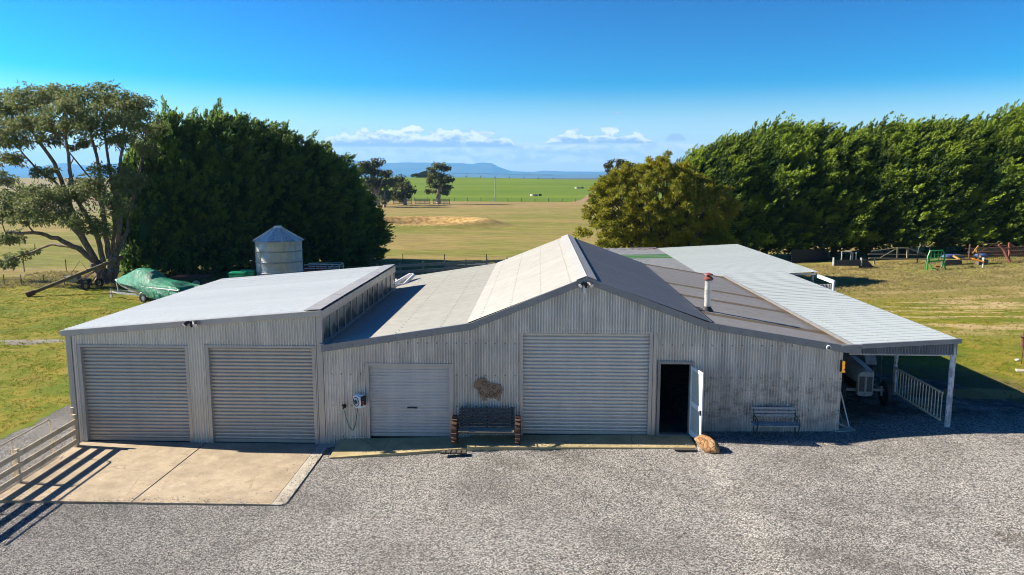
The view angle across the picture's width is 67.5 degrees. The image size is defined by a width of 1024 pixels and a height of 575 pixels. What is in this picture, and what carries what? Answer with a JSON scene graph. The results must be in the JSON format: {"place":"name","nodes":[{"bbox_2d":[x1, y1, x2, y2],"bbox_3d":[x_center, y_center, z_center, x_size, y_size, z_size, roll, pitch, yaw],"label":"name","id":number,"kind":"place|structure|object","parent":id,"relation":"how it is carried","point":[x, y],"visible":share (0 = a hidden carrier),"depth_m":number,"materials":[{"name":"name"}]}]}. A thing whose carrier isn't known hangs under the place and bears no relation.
{"place":"outdoors","nodes":[
{"label":"outdoors","id":0,"kind":"place"},
{"bbox_2d":[0,160,608,173],"bbox_3d":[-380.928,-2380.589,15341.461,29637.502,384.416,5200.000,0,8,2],"label":"mountain range","id":1,"kind":"structure","parent":0,"point":[418,167],"depth_m":14444.33,"materials":[{"name":"blue stone"}]},
{"bbox_2d":[7,174,605,177],"bbox_3d":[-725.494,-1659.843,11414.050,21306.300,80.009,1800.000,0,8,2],"label":"foothills","id":2,"kind":"structure","parent":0,"point":[475,175],"depth_m":11038.27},
{"bbox_2d":[0,177,1023,441],"bbox_3d":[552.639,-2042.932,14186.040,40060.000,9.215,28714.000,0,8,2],"label":"ground","id":3,"kind":"structure","parent":0,"point":[472,221],"depth_m":62.85,"materials":[{"name":"green plant"}]},
{"bbox_2d":[7,259,66,271],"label":"wire fence","id":4,"kind":"object","parent":3,"relation":"on","point":[24,269],"visible":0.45,"depth_m":68.09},
{"bbox_2d":[3,274,86,284],"bbox_3d":[-37.747,-0.491,59.455,9.687,1.050,0.068,0,8,2],"label":"wire fence","id":5,"kind":"object","parent":3,"relation":"on","point":[43,278],"visible":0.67,"depth_m":59.40,"materials":[{"name":"grey metal"}]},
{"bbox_2d":[25,255,123,296],"bbox_3d":[-32.327,-1.037,56.717,6.399,2.696,3.379,-5,10,-31],"label":"grain auger","id":6,"kind":"object","parent":3,"relation":"on","point":[77,278],"visible":0.99,"depth_m":56.33,"materials":[{"name":"metal"}]},
{"bbox_2d":[0,79,167,283],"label":"gum tree","id":7,"kind":"object","parent":3,"relation":"on","point":[129,111],"visible":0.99,"depth_m":57.27,"materials":[{"name":"green plant"}]},
{"bbox_2d":[0,277,222,432],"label":"grass","id":8,"kind":"structure","parent":3,"relation":"on","point":[40,366],"depth_m":43.65,"materials":[{"name":"green plant"}]},
{"bbox_2d":[108,131,196,277],"bbox_3d":[-29.689,-6.543,62.933,6.901,12.471,7.003,3,9,21],"label":"cypress tree","id":9,"kind":"object","parent":3,"relation":"on","point":[143,242],"visible":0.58,"depth_m":61.81,"materials":[{"name":"green plant"}]},
{"bbox_2d":[110,268,199,302],"bbox_3d":[-24.818,-0.220,52.370,7.500,2.234,2.246,3,9,23],"label":"covered boat","id":10,"kind":"object","parent":3,"relation":"on","point":[151,283],"visible":0.88,"depth_m":51.41,"materials":[{"name":"green fabric"}]},
{"bbox_2d":[0,270,313,288],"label":"grass","id":11,"kind":"structure","parent":3,"relation":"on","point":[59,274],"depth_m":62.20,"materials":[{"name":"green plant"}]},
{"bbox_2d":[136,94,238,276],"bbox_3d":[-27.732,-8.464,65.411,9.789,15.544,9.082,-1,8,-6],"label":"cypress tree","id":12,"kind":"object","parent":3,"relation":"on","point":[173,139],"visible":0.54,"depth_m":63.31,"materials":[{"name":"green plant"}]},
{"bbox_2d":[170,274,211,284],"bbox_3d":[-24.919,-0.437,58.170,3.708,0.920,1.800,-1,8,-6],"label":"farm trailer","id":13,"kind":"object","parent":3,"relation":"on","point":[195,277],"visible":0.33,"depth_m":57.61,"materials":[{"name":"black metal"}]},
{"bbox_2d":[171,97,279,272],"bbox_3d":[-25.330,-8.831,67.510,10.063,15.698,9.892,-1,8,-8],"label":"cypress tree","id":14,"kind":"object","parent":3,"relation":"on","point":[221,132],"visible":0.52,"depth_m":64.92,"materials":[{"name":"green plant"}]},
{"bbox_2d":[228,271,246,277],"bbox_3d":[-19.228,-0.224,53.756,1.060,1.797,1.060,-1,8,-10],"label":"plastic tub","id":15,"kind":"object","parent":3,"relation":"on","point":[233,274],"visible":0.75,"depth_m":53.21,"materials":[{"name":"green plastic"}]},
{"bbox_2d":[240,269,255,276],"bbox_3d":[-19.092,-0.430,55.440,1.110,1.703,1.110,-1,8,-10],"label":"plastic tub","id":16,"kind":"object","parent":3,"relation":"on","point":[250,272],"visible":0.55,"depth_m":54.93,"materials":[{"name":"green plastic"}]},
{"bbox_2d":[223,109,325,270],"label":"cypress tree","id":17,"kind":"object","parent":3,"relation":"on","point":[263,145],"visible":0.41,"depth_m":66.89,"materials":[{"name":"green plant"}]},
{"bbox_2d":[251,226,303,275],"bbox_3d":[-16.997,-2.097,55.931,3.640,4.852,3.648,0,8,2],"label":"grain silo","id":18,"kind":"object","parent":3,"relation":"on","point":[278,249],"visible":0.6,"depth_m":54.59,"materials":[{"name":"metal"}]},
{"bbox_2d":[265,121,366,266],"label":"cypress tree","id":19,"kind":"object","parent":3,"relation":"on","point":[318,193],"visible":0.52,"depth_m":68.78,"materials":[{"name":"green plant"}]},
{"bbox_2d":[303,262,343,271],"bbox_3d":[-15.136,-1.223,61.650,2.910,1.464,1.260,0,8,2],"label":"stock crate","id":20,"kind":"object","parent":3,"relation":"on","point":[315,267],"visible":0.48,"depth_m":61.01,"materials":[{"name":"white paint"}]},
{"bbox_2d":[303,142,381,265],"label":"cypress tree","id":21,"kind":"object","parent":3,"relation":"on","point":[355,189],"visible":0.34,"depth_m":71.46,"materials":[{"name":"green plant"}]},
{"bbox_2d":[340,191,396,263],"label":"cypress tree","id":22,"kind":"object","parent":3,"relation":"on","point":[383,237],"visible":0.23,"depth_m":74.50,"materials":[{"name":"green plant"}]},
{"bbox_2d":[356,158,397,205],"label":"gum tree","id":23,"kind":"object","parent":3,"relation":"on","point":[375,184],"visible":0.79,"depth_m":213.88,"materials":[{"name":"green plant"}]},
{"bbox_2d":[378,188,390,207],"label":"gum tree","id":24,"kind":"object","parent":3,"relation":"on","point":[385,199],"visible":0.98,"depth_m":211.63,"materials":[{"name":"green plant"}]},
{"bbox_2d":[386,174,416,204],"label":"gum tree","id":25,"kind":"object","parent":3,"relation":"on","point":[406,191],"visible":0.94,"depth_m":226.15,"materials":[{"name":"green plant"}]},
{"bbox_2d":[374,199,449,204],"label":"timber pens","id":26,"kind":"object","parent":3,"relation":"on","point":[438,203],"visible":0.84,"depth_m":231.89},
{"bbox_2d":[410,173,419,177],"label":"tree","id":27,"kind":"object","parent":3,"relation":"on","point":[415,175],"visible":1,"depth_m":595.65,"materials":[{"name":"green plant"}]},
{"bbox_2d":[416,171,427,177],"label":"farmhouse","id":28,"kind":"object","parent":3,"relation":"on","point":[423,174],"visible":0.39,"depth_m":603.46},
{"bbox_2d":[424,161,454,202],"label":"gum tree","id":29,"kind":"object","parent":3,"relation":"on","point":[438,178],"visible":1,"depth_m":235.29,"materials":[{"name":"green plant"}]},
{"bbox_2d":[376,257,507,278],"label":"cattle yard rails","id":30,"kind":"object","parent":3,"relation":"on","point":[444,263],"visible":0.26,"depth_m":58.58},
{"bbox_2d":[446,260,497,267],"bbox_3d":[-1.161,-1.603,63.043,8.504,1.330,0.984,0,8,2],"label":"loading race","id":31,"kind":"object","parent":3,"relation":"on","point":[463,265],"visible":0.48,"depth_m":62.66,"materials":[{"name":"grey metal"}]},
{"bbox_2d":[414,197,589,201],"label":"wire fence","id":32,"kind":"object","parent":3,"relation":"on","point":[521,199],"visible":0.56,"depth_m":261.15,"materials":[{"name":"grey metal"}]},
{"bbox_2d":[451,173,553,178],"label":"pivot irrigator","id":33,"kind":"object","parent":3,"relation":"on","point":[509,175],"visible":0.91,"depth_m":642.98,"materials":[{"name":"grey metal"}]},
{"bbox_2d":[0,364,1023,574],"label":"gravel yard","id":34,"kind":"structure","parent":3,"relation":"on","point":[872,418],"depth_m":18.84,"materials":[{"name":"grey gravel"}]},
{"bbox_2d":[0,420,53,485],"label":"gate panel","id":35,"kind":"structure","parent":34,"relation":"on","point":[29,451],"depth_m":21.91,"materials":[{"name":"grey metal"}]},
{"bbox_2d":[0,407,79,491],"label":"board fence","id":36,"kind":"object","parent":34,"relation":"on","point":[17,454],"visible":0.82,"depth_m":22.20,"materials":[{"name":"grey wood"}]},
{"bbox_2d":[0,441,318,505],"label":"concrete apron","id":37,"kind":"object","parent":34,"relation":"on","point":[182,472],"visible":0.89,"depth_m":21.99,"materials":[{"name":"beige concrete"}]},
{"bbox_2d":[10,440,688,503],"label":"spilled stones","id":38,"kind":"object","parent":37,"relation":"on","point":[295,480],"visible":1,"depth_m":20.74,"materials":[{"name":"grey stone"}]},
{"bbox_2d":[59,264,395,443],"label":"garage","id":39,"kind":"structure","parent":34,"relation":"on","point":[241,361],"depth_m":24.52,"materials":[{"name":"metal"}]},
{"bbox_2d":[83,347,189,441],"bbox_3d":[-12.018,3.435,24.605,3.360,3.130,0.047,0,8,2],"label":"roller door","id":40,"kind":"structure","parent":39,"relation":"in","point":[133,394],"depth_m":24.60,"materials":[{"name":"metal"}]},
{"bbox_2d":[182,321,196,326],"bbox_3d":[-10.005,1.147,23.851,0.470,0.211,0.276,0,8,2],"label":"floodlight","id":41,"kind":"object","parent":39,"relation":"attached to","point":[191,323],"visible":1,"depth_m":23.78,"materials":[{"name":"white plastic"}]},
{"bbox_2d":[210,348,314,443],"bbox_3d":[-7.936,3.446,24.457,3.290,3.150,0.047,0,8,2],"label":"roller door","id":42,"kind":"structure","parent":39,"relation":"in","point":[260,395],"depth_m":24.45,"materials":[{"name":"metal"}]},
{"bbox_2d":[271,444,336,505],"bbox_3d":[-5.894,5.435,22.257,0.729,0.200,4.594,0,8,2],"label":"concrete edge strip","id":43,"kind":"object","parent":34,"relation":"on","point":[301,472],"visible":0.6,"depth_m":21.93,"materials":[{"name":"beige concrete"}]},
{"bbox_2d":[329,437,468,458],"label":"footpath ramp","id":44,"kind":"structure","parent":34,"relation":"on","point":[348,448],"depth_m":23.77,"materials":[{"name":"yellow concrete"}]},
{"bbox_2d":[440,450,466,453],"bbox_3d":[-1.744,4.928,22.964,0.780,0.042,0.270,0,8,2],"label":"door mat","id":45,"kind":"object","parent":34,"relation":"on","point":[453,451],"depth_m":22.91,"materials":[{"name":"beige rubber"}]},
{"bbox_2d":[467,435,695,450],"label":"footpath","id":46,"kind":"structure","parent":34,"relation":"on","point":[478,442],"depth_m":23.54,"materials":[{"name":"yellow concrete"}]},
{"bbox_2d":[451,406,520,444],"bbox_3d":[-0.786,4.295,23.620,2.100,1.080,0.900,0,8,2],"label":"wheel bench","id":47,"kind":"object","parent":46,"relation":"on","point":[456,429],"visible":1,"depth_m":23.82,"materials":[{"name":"wood"}]},
{"bbox_2d":[321,234,860,443],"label":"machinery shed","id":48,"kind":"structure","parent":34,"relation":"on","point":[543,340],"depth_m":24.01,"materials":[{"name":"metal"}]},
{"bbox_2d":[352,393,365,407],"bbox_3d":[-4.749,3.551,24.040,0.475,0.450,0.405,7,11,42],"label":"hose reel","id":49,"kind":"object","parent":48,"relation":"attached to","point":[359,400],"visible":1,"depth_m":23.89,"materials":[{"name":"white paint"}]},
{"bbox_2d":[344,408,357,430],"bbox_3d":[-5.045,4.134,24.140,0.501,0.816,0.104,3,9,18],"label":"garden hose","id":50,"kind":"object","parent":49,"relation":"attached to","point":[355,421],"visible":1,"depth_m":24.16,"materials":[{"name":"black rubber"}]},
{"bbox_2d":[395,273,414,286],"bbox_3d":[-5.622,-0.358,37.905,1.094,0.453,2.411,1,8,10],"label":"bent pipe","id":51,"kind":"object","parent":48,"relation":"attached to","point":[403,281],"visible":0.7,"depth_m":37.92,"materials":[{"name":"white metal"}]},
{"bbox_2d":[369,366,449,436],"bbox_3d":[-3.234,3.609,24.307,2.540,2.350,0.047,0,8,2],"label":"roller door","id":52,"kind":"structure","parent":48,"relation":"in","point":[393,389],"depth_m":24.32,"materials":[{"name":"grey metal"}]},
{"bbox_2d":[474,377,502,400],"bbox_3d":[-0.742,3.186,23.985,0.923,0.758,0.027,0,8,2],"label":"sheep sculpture","id":53,"kind":"object","parent":48,"relation":"attached to","point":[483,387],"visible":1,"depth_m":23.99,"materials":[{"name":"metal"}]},
{"bbox_2d":[578,281,593,287],"bbox_3d":[2.239,-0.073,23.224,0.470,0.211,0.276,0,8,2],"label":"floodlight","id":54,"kind":"object","parent":48,"relation":"attached to","point":[585,284],"visible":1,"depth_m":23.16,"materials":[{"name":"white plastic"}]},
{"bbox_2d":[523,333,648,434],"bbox_3d":[2.302,3.024,24.019,3.900,3.310,0.047,0,8,2],"label":"roller door","id":55,"kind":"structure","parent":48,"relation":"in","point":[574,383],"depth_m":24.01,"materials":[{"name":"metal"}]},
{"bbox_2d":[689,366,703,437],"bbox_3d":[5.610,3.561,23.346,0.110,2.180,0.920,-1,8,-9],"label":"door","id":56,"kind":"structure","parent":48,"relation":"in","point":[697,377],"depth_m":23.33,"materials":[{"name":"white paint"}]},
{"bbox_2d":[840,360,844,372],"bbox_3d":[10.139,2.416,23.451,0.150,0.360,0.150,0,8,2],"label":"warning beacon","id":57,"kind":"object","parent":48,"relation":"attached to","point":[842,365],"visible":1,"depth_m":23.42,"materials":[{"name":"orange plastic"}]},
{"bbox_2d":[674,447,695,451],"bbox_3d":[5.146,4.819,22.813,0.620,0.042,0.240,0,8,2],"label":"door mat","id":58,"kind":"object","parent":34,"relation":"on","point":[684,449],"depth_m":22.74,"materials":[{"name":"beige rubber"}]},
{"bbox_2d":[694,434,719,453],"bbox_3d":[5.746,4.598,22.463,0.404,0.462,0.959,-5,9,-29],"label":"doorstop stone","id":59,"kind":"object","parent":34,"relation":"on","point":[706,444],"visible":1,"depth_m":22.28,"materials":[{"name":"beige stone"}]},
{"bbox_2d":[750,407,802,438],"bbox_3d":[8.070,4.142,23.399,1.460,0.855,0.567,0,8,2],"label":"park bench","id":60,"kind":"object","parent":34,"relation":"on","point":[794,424],"visible":1,"depth_m":23.56,"materials":[{"name":"grey wood"}]},
{"bbox_2d":[658,244,961,426],"bbox_3d":[13.029,0.926,39.964,5.970,3.552,33.460,0,8,2],"label":"carport","id":61,"kind":"object","parent":34,"relation":"on","point":[866,328],"visible":0.99,"depth_m":29.73,"materials":[{"name":"white paint"}]},
{"bbox_2d":[893,367,943,420],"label":"balustrade gate","id":62,"kind":"structure","parent":61,"relation":"attached to","point":[914,404],"depth_m":25.27,"materials":[{"name":"white wood"}]},
{"bbox_2d":[835,418,855,431],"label":"carport footing slab","id":63,"kind":"structure","parent":34,"relation":"on","point":[843,429],"depth_m":23.98,"materials":[{"name":"concrete"}]},
{"bbox_2d":[841,392,849,426],"bbox_3d":[10.481,3.694,24.210,0.056,1.367,0.478,-8,11,-42],"label":"leaning pipe","id":64,"kind":"object","parent":63,"relation":"on","point":[845,410],"visible":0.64,"depth_m":24.18,"materials":[{"name":"grey metal"}]},
{"bbox_2d":[848,353,882,383],"bbox_3d":[13.354,2.708,30.737,0.049,1.370,5.470,0,8,-3],"label":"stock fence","id":65,"kind":"object","parent":34,"relation":"on","point":[880,366],"visible":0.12,"depth_m":28.05,"materials":[{"name":"grey metal"}]},
{"bbox_2d":[840,352,890,405],"bbox_3d":[12.073,3.074,27.268,1.848,1.633,3.207,1,8,5],"label":"vintage tractor","id":66,"kind":"object","parent":34,"relation":"on","point":[858,376],"visible":0.52,"depth_m":26.05,"materials":[{"name":"grey paint"}]},
{"bbox_2d":[603,158,638,209],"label":"gum tree","id":67,"kind":"object","parent":3,"relation":"on","point":[608,165],"visible":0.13,"depth_m":147.43,"materials":[{"name":"green plant"}]},
{"bbox_2d":[572,149,743,247],"bbox_3d":[11.731,-5.798,62.932,13.725,11.006,9.991,0,8,2],"label":"wattle tree","id":68,"kind":"object","parent":3,"relation":"on","point":[668,219],"visible":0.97,"depth_m":60.41,"materials":[{"name":"green plant"}]},
{"bbox_2d":[603,247,722,276],"bbox_3d":[10.058,-0.105,48.549,12.201,3.394,16.400,0,8,2],"label":"lean to","id":69,"kind":"object","parent":3,"relation":"on","point":[654,256],"visible":0.26,"depth_m":50.18,"materials":[{"name":"metal"}]},
{"bbox_2d":[667,142,733,244],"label":"cypress tree","id":70,"kind":"object","parent":3,"relation":"on","point":[695,157],"visible":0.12,"depth_m":76.33,"materials":[{"name":"green plant"}]},
{"bbox_2d":[701,129,778,251],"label":"cypress tree","id":71,"kind":"object","parent":3,"relation":"on","point":[734,160],"visible":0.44,"depth_m":74.90,"materials":[{"name":"green plant"}]},
{"bbox_2d":[729,111,818,257],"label":"cypress tree","id":72,"kind":"object","parent":3,"relation":"on","point":[775,181],"visible":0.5,"depth_m":74.25,"materials":[{"name":"green plant"}]},
{"bbox_2d":[763,118,852,254],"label":"cypress tree","id":73,"kind":"object","parent":3,"relation":"on","point":[806,200],"visible":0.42,"depth_m":73.61,"materials":[{"name":"green plant"}]},
{"bbox_2d":[791,249,828,262],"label":"paling fence","id":74,"kind":"object","parent":3,"relation":"on","point":[806,255],"visible":0.88,"depth_m":74.10,"materials":[{"name":"black wood"}]},
{"bbox_2d":[799,123,887,256],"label":"cypress tree","id":75,"kind":"object","parent":3,"relation":"on","point":[847,140],"visible":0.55,"depth_m":72.60,"materials":[{"name":"green plant"}]},
{"bbox_2d":[832,251,872,267],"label":"grader blade","id":76,"kind":"object","parent":3,"relation":"on","point":[864,263],"visible":1,"depth_m":67.69,"materials":[{"name":"grey metal"}]},
{"bbox_2d":[820,111,930,257],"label":"cypress tree","id":77,"kind":"object","parent":3,"relation":"on","point":[883,129],"visible":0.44,"depth_m":71.90,"materials":[{"name":"green plant"}]},
{"bbox_2d":[868,247,931,263],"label":"boom frame","id":78,"kind":"object","parent":3,"relation":"on","point":[906,254],"visible":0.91,"depth_m":68.54,"materials":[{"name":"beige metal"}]},
{"bbox_2d":[795,253,1023,291],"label":"grass","id":79,"kind":"structure","parent":3,"relation":"on","point":[880,282],"depth_m":62.23,"materials":[{"name":"green plant"}]},
{"bbox_2d":[858,115,968,255],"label":"cypress tree","id":80,"kind":"object","parent":3,"relation":"on","point":[910,206],"visible":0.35,"depth_m":70.64,"materials":[{"name":"green plant"}]},
{"bbox_2d":[817,270,1023,397],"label":"grass","id":81,"kind":"structure","parent":3,"relation":"on","point":[979,308],"depth_m":45.25,"materials":[{"name":"green plant"}]},
{"bbox_2d":[916,245,930,262],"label":"arched pipe guard","id":82,"kind":"object","parent":3,"relation":"on","point":[923,254],"visible":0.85,"depth_m":68.27,"materials":[{"name":"grey metal"}]},
{"bbox_2d":[926,250,946,269],"bbox_3d":[35.403,-2.275,63.842,1.559,1.705,0.507,0,8,-2],"label":"green implement frame","id":83,"kind":"object","parent":3,"relation":"on","point":[934,257],"visible":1,"depth_m":63.91,"materials":[{"name":"paint"}]},
{"bbox_2d":[896,114,1005,253],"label":"cypress tree","id":84,"kind":"object","parent":3,"relation":"on","point":[955,135],"visible":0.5,"depth_m":69.37,"materials":[{"name":"green plant"}]},
{"bbox_2d":[941,254,964,265],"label":"tarp bundle","id":85,"kind":"object","parent":3,"relation":"on","point":[951,262],"visible":0.64,"depth_m":65.90,"materials":[{"name":"plastic"}]},
{"bbox_2d":[953,244,984,266],"bbox_3d":[38.219,-2.657,64.053,1.960,2.001,1.447,0,8,2],"label":"yellow implement","id":86,"kind":"object","parent":3,"relation":"on","point":[977,252],"visible":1,"depth_m":63.75,"materials":[{"name":"metal"}]},
{"bbox_2d":[928,103,1023,254],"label":"cypress tree","id":87,"kind":"object","parent":3,"relation":"on","point":[1003,171],"visible":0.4,"depth_m":68.49,"materials":[{"name":"green plant"}]},
{"bbox_2d":[974,253,989,264],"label":"tarp bundle","id":88,"kind":"object","parent":3,"relation":"on","point":[983,255],"visible":0.84,"depth_m":65.07,"materials":[{"name":"blue plastic"}]},
{"bbox_2d":[961,99,1023,252],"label":"cypress tree","id":89,"kind":"object","parent":3,"relation":"on","point":[1017,211],"visible":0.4,"depth_m":67.93,"materials":[{"name":"green plant"}]},
{"bbox_2d":[965,242,1023,261],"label":"hay rake","id":90,"kind":"object","parent":3,"relation":"on","point":[1007,256],"visible":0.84,"depth_m":65.57,"materials":[{"name":"red paint"}]},
{"bbox_2d":[1020,332,1023,363],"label":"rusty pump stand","id":91,"kind":"object","parent":3,"relation":"on","point":[1022,341],"visible":0.9,"depth_m":31.39,"materials":[{"name":"metal"}]},
{"bbox_2d":[0,0,1023,171],"label":"sky","id":92,"kind":"structure","parent":0,"point":[511,85],"materials":[{"name":"blue"}]}
]}

